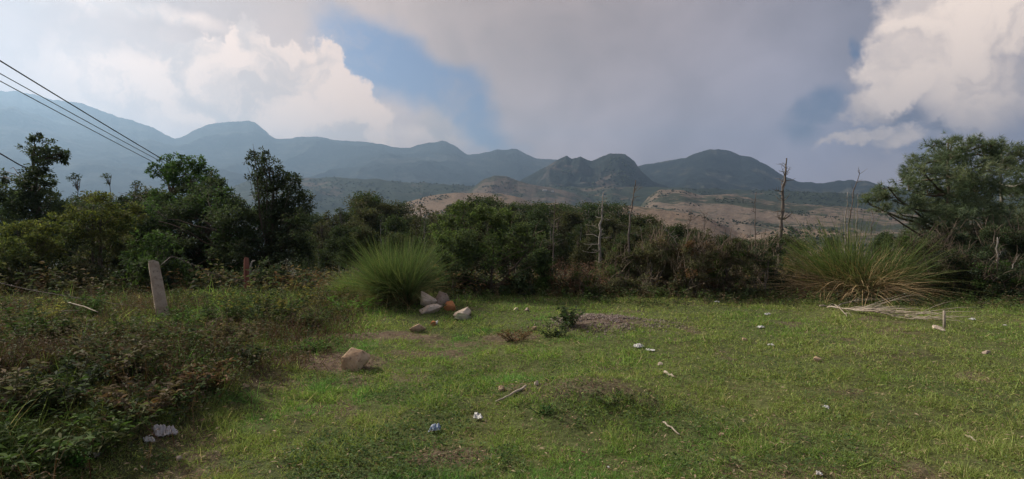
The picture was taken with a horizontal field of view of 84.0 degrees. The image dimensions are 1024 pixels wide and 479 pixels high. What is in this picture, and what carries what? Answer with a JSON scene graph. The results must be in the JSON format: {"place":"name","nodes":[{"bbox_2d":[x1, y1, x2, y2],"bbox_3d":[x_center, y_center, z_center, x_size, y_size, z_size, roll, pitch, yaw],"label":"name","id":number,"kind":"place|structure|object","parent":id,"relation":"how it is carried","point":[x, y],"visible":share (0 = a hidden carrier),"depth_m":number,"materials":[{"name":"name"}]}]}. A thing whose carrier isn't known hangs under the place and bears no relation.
{"place":"outdoors","nodes":[
{"label":"outdoors","id":0,"kind":"place"},
{"bbox_2d":[0,60,183,171],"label":"power line","id":1,"kind":"object","parent":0,"point":[76,107],"visible":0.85,"depth_m":20.22,"materials":[{"name":"black metal"}]},
{"bbox_2d":[0,91,555,222],"bbox_3d":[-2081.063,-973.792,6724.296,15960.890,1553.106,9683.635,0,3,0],"label":"mountain range","id":2,"kind":"structure","parent":0,"point":[223,148],"depth_m":6670.58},
{"bbox_2d":[397,193,575,235],"bbox_3d":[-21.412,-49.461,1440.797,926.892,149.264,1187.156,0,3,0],"label":"tan ridge","id":3,"kind":"structure","parent":0,"point":[438,204],"depth_m":1529.07,"materials":[{"name":"beige soil"}]},
{"bbox_2d":[0,0,1023,190],"label":"sky","id":4,"kind":"structure","parent":0,"point":[835,89],"materials":[{"name":"grey"}]},
{"bbox_2d":[0,237,1023,478],"bbox_3d":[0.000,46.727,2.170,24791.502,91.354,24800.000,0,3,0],"label":"ground","id":5,"kind":"structure","parent":0,"point":[610,461],"depth_m":4.79,"materials":[{"name":"green plant"}]},
{"bbox_2d":[0,295,50,327],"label":"weed plant","id":6,"kind":"object","parent":5,"relation":"on","point":[20,305],"visible":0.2,"depth_m":7.05,"materials":[{"name":"green plant"}]},
{"bbox_2d":[0,358,68,415],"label":"bushy weed","id":7,"kind":"object","parent":5,"relation":"on","point":[14,387],"visible":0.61,"depth_m":3.60,"materials":[{"name":"green plant"}]},
{"bbox_2d":[0,211,72,296],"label":"leafy bush","id":8,"kind":"object","parent":5,"relation":"on","point":[9,246],"visible":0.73,"depth_m":13.08,"materials":[{"name":"green plant"}]},
{"bbox_2d":[0,307,78,348],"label":"bushy weed","id":9,"kind":"object","parent":5,"relation":"on","point":[34,321],"visible":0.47,"depth_m":5.10,"materials":[{"name":"green plant"}]},
{"bbox_2d":[17,296,66,326],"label":"weed plant","id":10,"kind":"object","parent":5,"relation":"on","point":[52,311],"visible":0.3,"depth_m":7.62,"materials":[{"name":"green plant"}]},
{"bbox_2d":[0,131,89,274],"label":"broadleaf tree","id":11,"kind":"object","parent":5,"relation":"on","point":[31,198],"visible":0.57,"depth_m":18.05,"materials":[{"name":"green plant"}]},
{"bbox_2d":[0,413,95,478],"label":"weed plant","id":12,"kind":"object","parent":5,"relation":"on","point":[21,463],"visible":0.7,"depth_m":3.15,"materials":[{"name":"green plant"}]},
{"bbox_2d":[0,353,114,418],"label":"bushy weed","id":13,"kind":"object","parent":5,"relation":"on","point":[91,372],"visible":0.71,"depth_m":3.81,"materials":[{"name":"green plant"}]},
{"bbox_2d":[37,309,115,345],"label":"bushy weed","id":14,"kind":"object","parent":5,"relation":"on","point":[72,324],"visible":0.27,"depth_m":5.31,"materials":[{"name":"green plant"}]},
{"bbox_2d":[57,442,100,470],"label":"weed plant","id":15,"kind":"object","parent":5,"relation":"on","point":[76,457],"visible":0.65,"depth_m":3.30,"materials":[{"name":"green plant"}]},
{"bbox_2d":[47,286,128,318],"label":"weed plant","id":16,"kind":"object","parent":5,"relation":"on","point":[95,303],"visible":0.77,"depth_m":8.30,"materials":[{"name":"green plant"}]},
{"bbox_2d":[27,401,163,462],"bbox_3d":[-2.557,1.190,3.514,0.588,0.329,0.690,1,3,19],"label":"weed plant","id":17,"kind":"object","parent":5,"relation":"on","point":[118,428],"visible":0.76,"depth_m":3.47,"materials":[{"name":"green plant"}]},
{"bbox_2d":[47,190,149,296],"bbox_3d":[-9.885,0.155,13.743,2.972,2.646,2.049,3,4,45],"label":"leafy bush","id":18,"kind":"object","parent":5,"relation":"on","point":[93,263],"visible":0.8,"depth_m":13.15,"materials":[{"name":"green plant"}]},
{"bbox_2d":[49,329,167,387],"bbox_3d":[-3.191,0.948,4.519,0.727,0.422,0.607,-1,3,-13],"label":"bushy weed","id":19,"kind":"object","parent":5,"relation":"on","point":[115,350],"visible":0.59,"depth_m":4.51,"materials":[{"name":"green plant"}]},
{"bbox_2d":[65,309,163,348],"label":"weed plant","id":20,"kind":"object","parent":5,"relation":"on","point":[116,325],"visible":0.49,"depth_m":5.26,"materials":[{"name":"green plant"}]},
{"bbox_2d":[75,375,186,423],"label":"bushy weed","id":21,"kind":"object","parent":5,"relation":"on","point":[155,405],"visible":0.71,"depth_m":3.92,"materials":[{"name":"green plant"}]},
{"bbox_2d":[124,185,176,240],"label":"wood tree","id":22,"kind":"object","parent":5,"relation":"on","point":[135,194],"visible":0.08,"depth_m":43.33,"materials":[{"name":"green plant"}]},
{"bbox_2d":[101,229,202,297],"bbox_3d":[-7.569,0.628,12.043,1.692,1.720,1.777,0,3,0],"label":"leafy bush","id":23,"kind":"object","parent":5,"relation":"on","point":[141,271],"visible":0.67,"depth_m":11.92,"materials":[{"name":"green plant"}]},
{"bbox_2d":[148,260,168,316],"bbox_3d":[-5.232,0.789,8.444,0.316,0.991,0.169,0,3,0],"label":"fence post","id":24,"kind":"object","parent":5,"relation":"on","point":[159,294],"visible":0.75,"depth_m":8.39,"materials":[{"name":"stone"}]},
{"bbox_2d":[153,424,177,436],"bbox_3d":[-2.359,1.296,3.869,0.152,0.092,0.082,-2,3,-39],"label":"plastic sheet","id":25,"kind":"object","parent":5,"relation":"on","point":[163,430],"visible":0.99,"depth_m":3.85,"materials":[{"name":"grey plastic"}]},
{"bbox_2d":[123,320,212,353],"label":"bushy weed","id":26,"kind":"object","parent":5,"relation":"on","point":[189,330],"visible":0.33,"depth_m":5.46,"materials":[{"name":"green plant"}]},
{"bbox_2d":[134,366,210,409],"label":"weed plant","id":27,"kind":"object","parent":5,"relation":"on","point":[179,399],"visible":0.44,"depth_m":4.27,"materials":[{"name":"green plant"}]},
{"bbox_2d":[154,305,206,328],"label":"weed plant","id":28,"kind":"object","parent":5,"relation":"on","point":[176,317],"visible":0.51,"depth_m":7.56,"materials":[{"name":"green plant"}]},
{"bbox_2d":[143,152,219,224],"bbox_3d":[-14.962,-0.797,26.188,3.263,6.545,3.899,-1,3,-29],"label":"broadleaf tree","id":29,"kind":"object","parent":5,"relation":"on","point":[172,170],"visible":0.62,"depth_m":25.19,"materials":[{"name":"green plant"}]},
{"bbox_2d":[95,177,270,285],"bbox_3d":[-10.020,0.071,16.993,6.627,3.858,4.311,0,3,0],"label":"broadleaf tree","id":30,"kind":"object","parent":5,"relation":"on","point":[220,214],"visible":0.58,"depth_m":16.29,"materials":[{"name":"green plant"}]},
{"bbox_2d":[161,357,236,393],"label":"bushy weed","id":31,"kind":"object","parent":5,"relation":"on","point":[218,375],"visible":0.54,"depth_m":4.70,"materials":[{"name":"green plant"}]},
{"bbox_2d":[0,274,416,478],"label":"weed thicket","id":32,"kind":"object","parent":5,"relation":"on","point":[4,426],"visible":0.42,"depth_m":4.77,"materials":[{"name":"green plant"}]},
{"bbox_2d":[196,300,250,322],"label":"bushy weed","id":33,"kind":"object","parent":5,"relation":"on","point":[208,311],"visible":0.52,"depth_m":7.98,"materials":[{"name":"green plant"}]},
{"bbox_2d":[190,316,264,350],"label":"bushy weed","id":34,"kind":"object","parent":5,"relation":"on","point":[226,328],"visible":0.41,"depth_m":6.20,"materials":[{"name":"green plant"}]},
{"bbox_2d":[199,339,269,368],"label":"bushy weed","id":35,"kind":"object","parent":5,"relation":"on","point":[247,353],"visible":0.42,"depth_m":5.54,"materials":[{"name":"green plant"}]},
{"bbox_2d":[196,256,312,292],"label":"leafy bush","id":36,"kind":"object","parent":5,"relation":"on","point":[258,275],"visible":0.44,"depth_m":12.44,"materials":[{"name":"green plant"}]},
{"bbox_2d":[211,279,318,326],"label":"weed plant","id":37,"kind":"object","parent":5,"relation":"on","point":[261,311],"visible":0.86,"depth_m":7.96,"materials":[{"name":"green plant"}]},
{"bbox_2d":[221,146,317,282],"bbox_3d":[-6.404,-0.502,15.608,2.660,4.114,2.748,0,3,0],"label":"broadleaf tree","id":38,"kind":"object","parent":5,"relation":"on","point":[276,212],"visible":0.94,"depth_m":15.45,"materials":[{"name":"green plant"}]},
{"bbox_2d":[268,305,332,331],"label":"bushy weed","id":39,"kind":"object","parent":5,"relation":"on","point":[304,317],"visible":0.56,"depth_m":7.71,"materials":[{"name":"green plant"}]},
{"bbox_2d":[291,222,320,274],"bbox_3d":[-13.925,1.151,39.010,1.774,4.725,2.290,0,3,2],"label":"wood tree","id":40,"kind":"object","parent":5,"relation":"on","point":[309,264],"visible":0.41,"depth_m":38.95,"materials":[{"name":"green plant"}]},
{"bbox_2d":[310,219,338,270],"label":"wood tree","id":41,"kind":"object","parent":5,"relation":"on","point":[320,246],"visible":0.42,"depth_m":46.87,"materials":[{"name":"green plant"}]},
{"bbox_2d":[318,224,352,276],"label":"wood tree","id":42,"kind":"object","parent":5,"relation":"on","point":[332,246],"visible":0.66,"depth_m":42.38,"materials":[{"name":"green plant"}]},
{"bbox_2d":[321,262,371,299],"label":"grass clump","id":43,"kind":"object","parent":5,"relation":"on","point":[343,285],"visible":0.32,"depth_m":10.63,"materials":[{"name":"green plant"}]},
{"bbox_2d":[333,235,363,269],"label":"wood tree","id":44,"kind":"object","parent":5,"relation":"on","point":[342,241],"visible":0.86,"depth_m":28.32,"materials":[{"name":"green plant"}]},
{"bbox_2d":[326,295,381,311],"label":"weed plant","id":45,"kind":"object","parent":5,"relation":"on","point":[354,302],"visible":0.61,"depth_m":9.18,"materials":[{"name":"green plant"}]},
{"bbox_2d":[341,347,370,371],"bbox_3d":[-1.641,1.277,6.008,0.295,0.289,0.246,1,3,17],"label":"rock","id":46,"kind":"object","parent":5,"relation":"on","point":[354,358],"visible":0.8,"depth_m":5.91,"materials":[{"name":"beige stone"}]},
{"bbox_2d":[343,224,380,270],"bbox_3d":[-8.918,1.070,33.623,2.449,3.976,1.983,3,4,43],"label":"wood tree","id":47,"kind":"object","parent":5,"relation":"on","point":[360,235],"visible":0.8,"depth_m":33.24,"materials":[{"name":"green plant"}]},
{"bbox_2d":[341,189,390,219],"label":"wood tree","id":48,"kind":"object","parent":5,"relation":"on","point":[362,202],"visible":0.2,"depth_m":58.91,"materials":[{"name":"green plant"}]},
{"bbox_2d":[347,204,385,268],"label":"wood tree","id":49,"kind":"object","parent":5,"relation":"on","point":[367,215],"visible":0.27,"depth_m":46.65,"materials":[{"name":"green plant"}]},
{"bbox_2d":[372,213,387,261],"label":"wood tree","id":50,"kind":"object","parent":5,"relation":"on","point":[381,227],"visible":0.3,"depth_m":45.84,"materials":[{"name":"green plant"}]},
{"bbox_2d":[370,199,398,250],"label":"wood tree","id":51,"kind":"object","parent":5,"relation":"on","point":[385,208],"visible":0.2,"depth_m":58.08,"materials":[{"name":"green plant"}]},
{"bbox_2d":[380,231,410,264],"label":"wood tree","id":52,"kind":"object","parent":5,"relation":"on","point":[398,235],"visible":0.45,"depth_m":30.83,"materials":[{"name":"green plant"}]},
{"bbox_2d":[381,214,415,253],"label":"wood tree","id":53,"kind":"object","parent":5,"relation":"on","point":[393,225],"visible":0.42,"depth_m":38.83,"materials":[{"name":"green plant"}]},
{"bbox_2d":[314,220,483,313],"bbox_3d":[-2.167,0.495,9.963,3.640,2.029,3.809,0,3,0],"label":"grass clump","id":54,"kind":"object","parent":5,"relation":"on","point":[406,278],"visible":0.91,"depth_m":9.62,"materials":[{"name":"green plant"}]},
{"bbox_2d":[387,199,419,218],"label":"wood tree","id":55,"kind":"object","parent":5,"relation":"on","point":[401,209],"visible":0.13,"depth_m":98.72,"materials":[{"name":"green plant"}]},
{"bbox_2d":[463,193,504,208],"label":"wood tree","id":56,"kind":"object","parent":5,"relation":"on","point":[486,200],"visible":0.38,"depth_m":82.96,"materials":[{"name":"green plant"}]},
{"bbox_2d":[425,199,562,295],"bbox_3d":[-0.441,0.383,11.729,2.991,2.402,2.263,0,3,0],"label":"leafy bush","id":57,"kind":"object","parent":5,"relation":"on","point":[464,244],"visible":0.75,"depth_m":11.33,"materials":[{"name":"green plant"}]},
{"bbox_2d":[0,255,1023,297],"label":"slope undergrowth","id":58,"kind":"object","parent":5,"relation":"on","point":[61,287],"visible":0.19,"depth_m":11.87,"materials":[{"name":"green plant"}]},
{"bbox_2d":[497,325,533,341],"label":"weed plant","id":59,"kind":"object","parent":5,"relation":"on","point":[524,336],"visible":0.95,"depth_m":7.31,"materials":[{"name":"brown plant"}]},
{"bbox_2d":[19,292,1023,478],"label":"weeds","id":60,"kind":"object","parent":5,"relation":"on","point":[427,473],"visible":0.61,"depth_m":4.08,"materials":[{"name":"green plant"}]},
{"bbox_2d":[517,218,554,270],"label":"wood tree","id":61,"kind":"object","parent":5,"relation":"on","point":[539,227],"visible":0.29,"depth_m":42.73,"materials":[{"name":"green plant"}]},
{"bbox_2d":[534,322,569,337],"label":"weed plant","id":62,"kind":"object","parent":5,"relation":"on","point":[560,332],"visible":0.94,"depth_m":7.43,"materials":[{"name":"green plant"}]},
{"bbox_2d":[542,214,572,275],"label":"wood tree","id":63,"kind":"object","parent":5,"relation":"on","point":[563,231],"visible":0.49,"depth_m":65.47,"materials":[{"name":"green plant"}]},
{"bbox_2d":[547,225,567,273],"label":"wood tree","id":64,"kind":"object","parent":5,"relation":"on","point":[558,242],"visible":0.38,"depth_m":40.39,"materials":[{"name":"green plant"}]},
{"bbox_2d":[547,305,586,327],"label":"weed plant","id":65,"kind":"object","parent":5,"relation":"on","point":[565,315],"visible":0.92,"depth_m":7.91,"materials":[{"name":"green plant"}]},
{"bbox_2d":[555,209,587,272],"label":"wood tree","id":66,"kind":"object","parent":5,"relation":"on","point":[570,218],"visible":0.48,"depth_m":67.99,"materials":[{"name":"green plant"}]},
{"bbox_2d":[563,223,589,273],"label":"wood tree","id":67,"kind":"object","parent":5,"relation":"on","point":[572,240],"visible":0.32,"depth_m":41.95,"materials":[{"name":"green plant"}]},
{"bbox_2d":[568,234,589,271],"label":"wood tree","id":68,"kind":"object","parent":5,"relation":"on","point":[577,255],"visible":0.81,"depth_m":33.24,"materials":[{"name":"green plant"}]},
{"bbox_2d":[558,263,604,297],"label":"scrub bush","id":69,"kind":"object","parent":5,"relation":"on","point":[594,289],"visible":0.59,"depth_m":11.29,"materials":[{"name":"green plant"}]},
{"bbox_2d":[545,255,620,296],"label":"reddish stalks","id":70,"kind":"object","parent":5,"relation":"on","point":[562,274],"visible":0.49,"depth_m":11.30,"materials":[{"name":"plant"}]},
{"bbox_2d":[568,224,601,273],"bbox_3d":[5.337,1.218,39.801,2.690,4.649,2.351,-2,3,-32],"label":"wood tree","id":71,"kind":"object","parent":5,"relation":"on","point":[589,240],"visible":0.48,"depth_m":39.63,"materials":[{"name":"green plant"}]},
{"bbox_2d":[150,281,1023,312],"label":"edge weeds","id":72,"kind":"object","parent":5,"relation":"on","point":[742,296],"visible":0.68,"depth_m":10.30,"materials":[{"name":"green plant"}]},
{"bbox_2d":[572,199,612,227],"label":"wood tree","id":73,"kind":"object","parent":5,"relation":"on","point":[590,208],"visible":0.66,"depth_m":90.77,"materials":[{"name":"green plant"}]},
{"bbox_2d":[583,193,613,278],"bbox_3d":[2.006,0.176,13.080,0.692,2.492,0.630,-2,3,-32],"label":"dead tree","id":74,"kind":"object","parent":5,"relation":"on","point":[599,240],"visible":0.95,"depth_m":13.00,"materials":[{"name":"wood"}]},
{"bbox_2d":[591,214,622,249],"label":"wood tree","id":75,"kind":"object","parent":5,"relation":"on","point":[605,224],"visible":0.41,"depth_m":60.69,"materials":[{"name":"green plant"}]},
{"bbox_2d":[510,310,705,338],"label":"gravel","id":76,"kind":"structure","parent":5,"relation":"on","point":[602,316],"depth_m":8.10,"materials":[{"name":"grey gravel"}]},
{"bbox_2d":[593,201,630,220],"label":"wood tree","id":77,"kind":"object","parent":5,"relation":"on","point":[617,212],"visible":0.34,"depth_m":95.86,"materials":[{"name":"green plant"}]},
{"bbox_2d":[585,386,640,404],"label":"weed plant","id":78,"kind":"object","parent":5,"relation":"on","point":[616,400],"visible":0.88,"depth_m":4.55,"materials":[{"name":"green plant"}]},
{"bbox_2d":[591,232,645,296],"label":"scrub bush","id":79,"kind":"object","parent":5,"relation":"on","point":[621,263],"visible":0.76,"depth_m":11.68,"materials":[{"name":"green plant"}]},
{"bbox_2d":[623,212,666,227],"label":"wood tree","id":80,"kind":"object","parent":5,"relation":"on","point":[637,221],"visible":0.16,"depth_m":74.68,"materials":[{"name":"green plant"}]},
{"bbox_2d":[620,223,680,297],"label":"scrub bush","id":81,"kind":"object","parent":5,"relation":"on","point":[664,273],"visible":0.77,"depth_m":11.53,"materials":[{"name":"green plant"}]},
{"bbox_2d":[665,222,691,260],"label":"wood tree","id":82,"kind":"object","parent":5,"relation":"on","point":[679,231],"visible":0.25,"depth_m":52.25,"materials":[{"name":"green plant"}]},
{"bbox_2d":[663,225,723,298],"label":"scrub bush","id":83,"kind":"object","parent":5,"relation":"on","point":[689,256],"visible":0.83,"depth_m":10.95,"materials":[{"name":"green plant"}]},
{"bbox_2d":[704,225,759,298],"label":"scrub bush","id":84,"kind":"object","parent":5,"relation":"on","point":[731,255],"visible":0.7,"depth_m":11.15,"materials":[{"name":"green plant"}]},
{"bbox_2d":[737,228,795,297],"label":"scrub bush","id":85,"kind":"object","parent":5,"relation":"on","point":[768,260],"visible":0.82,"depth_m":11.29,"materials":[{"name":"green plant"}]},
{"bbox_2d":[769,158,793,272],"bbox_3d":[5.939,-0.150,12.500,0.496,3.268,0.568,1,3,17],"label":"dead tree","id":86,"kind":"object","parent":5,"relation":"on","point":[782,211],"visible":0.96,"depth_m":12.47,"materials":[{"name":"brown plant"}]},
{"bbox_2d":[780,253,820,298],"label":"scrub bush","id":87,"kind":"object","parent":5,"relation":"on","point":[806,277],"visible":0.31,"depth_m":11.50,"materials":[{"name":"green plant"}]},
{"bbox_2d":[738,198,1017,307],"bbox_3d":[6.554,0.909,11.103,6.680,4.068,6.118,1,3,17],"label":"grass clump","id":88,"kind":"object","parent":5,"relation":"on","point":[847,275],"visible":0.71,"depth_m":10.95,"materials":[{"name":"green plant"}]},
{"bbox_2d":[827,293,976,323],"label":"fallen branch","id":89,"kind":"object","parent":5,"relation":"on","point":[876,309],"visible":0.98,"depth_m":8.55,"materials":[{"name":"brown wood"}]},
{"bbox_2d":[880,230,958,299],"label":"scrub bush","id":90,"kind":"object","parent":5,"relation":"on","point":[930,249],"visible":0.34,"depth_m":11.47,"materials":[{"name":"green plant"}]},
{"bbox_2d":[856,129,1023,260],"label":"pine tree","id":91,"kind":"object","parent":5,"relation":"on","point":[945,209],"visible":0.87,"depth_m":14.44,"materials":[{"name":"green plant"}]},
{"bbox_2d":[909,219,977,284],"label":"scrub bush","id":92,"kind":"object","parent":5,"relation":"on","point":[944,241],"visible":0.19,"depth_m":13.72,"materials":[{"name":"green plant"}]},
{"bbox_2d":[922,239,989,300],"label":"scrub bush","id":93,"kind":"object","parent":5,"relation":"on","point":[956,263],"visible":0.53,"depth_m":10.93,"materials":[{"name":"green plant"}]},
{"bbox_2d":[942,213,1018,287],"bbox_3d":[11.249,0.445,13.591,2.260,2.194,1.536,-2,3,-36],"label":"scrub bush","id":94,"kind":"object","parent":5,"relation":"on","point":[986,234],"visible":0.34,"depth_m":13.24,"materials":[{"name":"green plant"}]},
{"bbox_2d":[959,247,1023,301],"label":"scrub bush","id":95,"kind":"object","parent":5,"relation":"on","point":[1008,284],"visible":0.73,"depth_m":10.47,"materials":[{"name":"green plant"}]},
{"bbox_2d":[981,140,1023,256],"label":"pine tree","id":96,"kind":"object","parent":5,"relation":"on","point":[1017,150],"visible":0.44,"depth_m":16.27,"materials":[{"name":"green plant"}]},
{"bbox_2d":[989,212,1023,288],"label":"scrub bush","id":97,"kind":"object","parent":5,"relation":"on","point":[1018,249],"visible":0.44,"depth_m":13.20,"materials":[{"name":"green plant"}]},
{"bbox_2d":[468,176,594,206],"bbox_3d":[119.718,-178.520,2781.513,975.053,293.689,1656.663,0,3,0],"label":"hill","id":98,"kind":"structure","parent":0,"point":[535,193],"depth_m":2849.29,"materials":[{"name":"brown soil"}]},
{"bbox_2d":[520,153,669,187],"bbox_3d":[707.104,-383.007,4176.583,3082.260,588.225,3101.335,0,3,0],"label":"rocky mountain","id":99,"kind":"structure","parent":0,"point":[586,172],"depth_m":4123.68,"materials":[{"name":"grey stone"}]},
{"bbox_2d":[561,156,645,186],"bbox_3d":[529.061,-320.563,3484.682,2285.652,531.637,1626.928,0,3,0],"label":"hillside woods","id":100,"kind":"object","parent":99,"relation":"on","point":[612,169],"visible":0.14,"depth_m":4039.86,"materials":[{"name":"green plant"}]},
{"bbox_2d":[182,177,1021,235],"bbox_3d":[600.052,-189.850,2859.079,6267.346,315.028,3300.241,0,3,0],"label":"wooded hill","id":101,"kind":"structure","parent":0,"point":[643,193],"depth_m":3116.11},
{"bbox_2d":[174,176,1018,232],"bbox_3d":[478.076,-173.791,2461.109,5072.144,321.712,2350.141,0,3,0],"label":"hillside woods","id":102,"kind":"object","parent":101,"relation":"on","point":[446,188],"visible":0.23,"depth_m":3092.44,"materials":[{"name":"green plant"}]},
{"bbox_2d":[585,205,749,240],"bbox_3d":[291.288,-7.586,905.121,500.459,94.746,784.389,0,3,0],"label":"tan knoll","id":103,"kind":"structure","parent":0,"point":[671,217],"depth_m":905.02,"materials":[{"name":"beige soil"}]},
{"bbox_2d":[638,149,1023,202],"bbox_3d":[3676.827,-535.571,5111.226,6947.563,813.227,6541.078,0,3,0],"label":"dome mountain","id":104,"kind":"structure","parent":0,"point":[719,169],"depth_m":5563.39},
{"bbox_2d":[640,189,1022,236],"bbox_3d":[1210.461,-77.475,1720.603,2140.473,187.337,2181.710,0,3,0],"label":"tan slope","id":105,"kind":"structure","parent":0,"point":[729,211],"depth_m":1750.48,"materials":[{"name":"beige soil"}]},
{"bbox_2d":[644,189,1019,230],"bbox_3d":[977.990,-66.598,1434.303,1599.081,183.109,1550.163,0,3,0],"label":"hillside woods","id":106,"kind":"object","parent":105,"relation":"on","point":[656,206],"visible":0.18,"depth_m":1725.60,"materials":[{"name":"green plant"}]},
{"bbox_2d":[745,227,1015,265],"bbox_3d":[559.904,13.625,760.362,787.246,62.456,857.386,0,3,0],"label":"slope","id":107,"kind":"structure","parent":0,"point":[815,235],"depth_m":802.02,"materials":[{"name":"beige soil"}]},
{"bbox_2d":[749,226,1021,266],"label":"hillside woods","id":108,"kind":"object","parent":107,"relation":"on","point":[807,228],"visible":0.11,"depth_m":816.26,"materials":[{"name":"green plant"}]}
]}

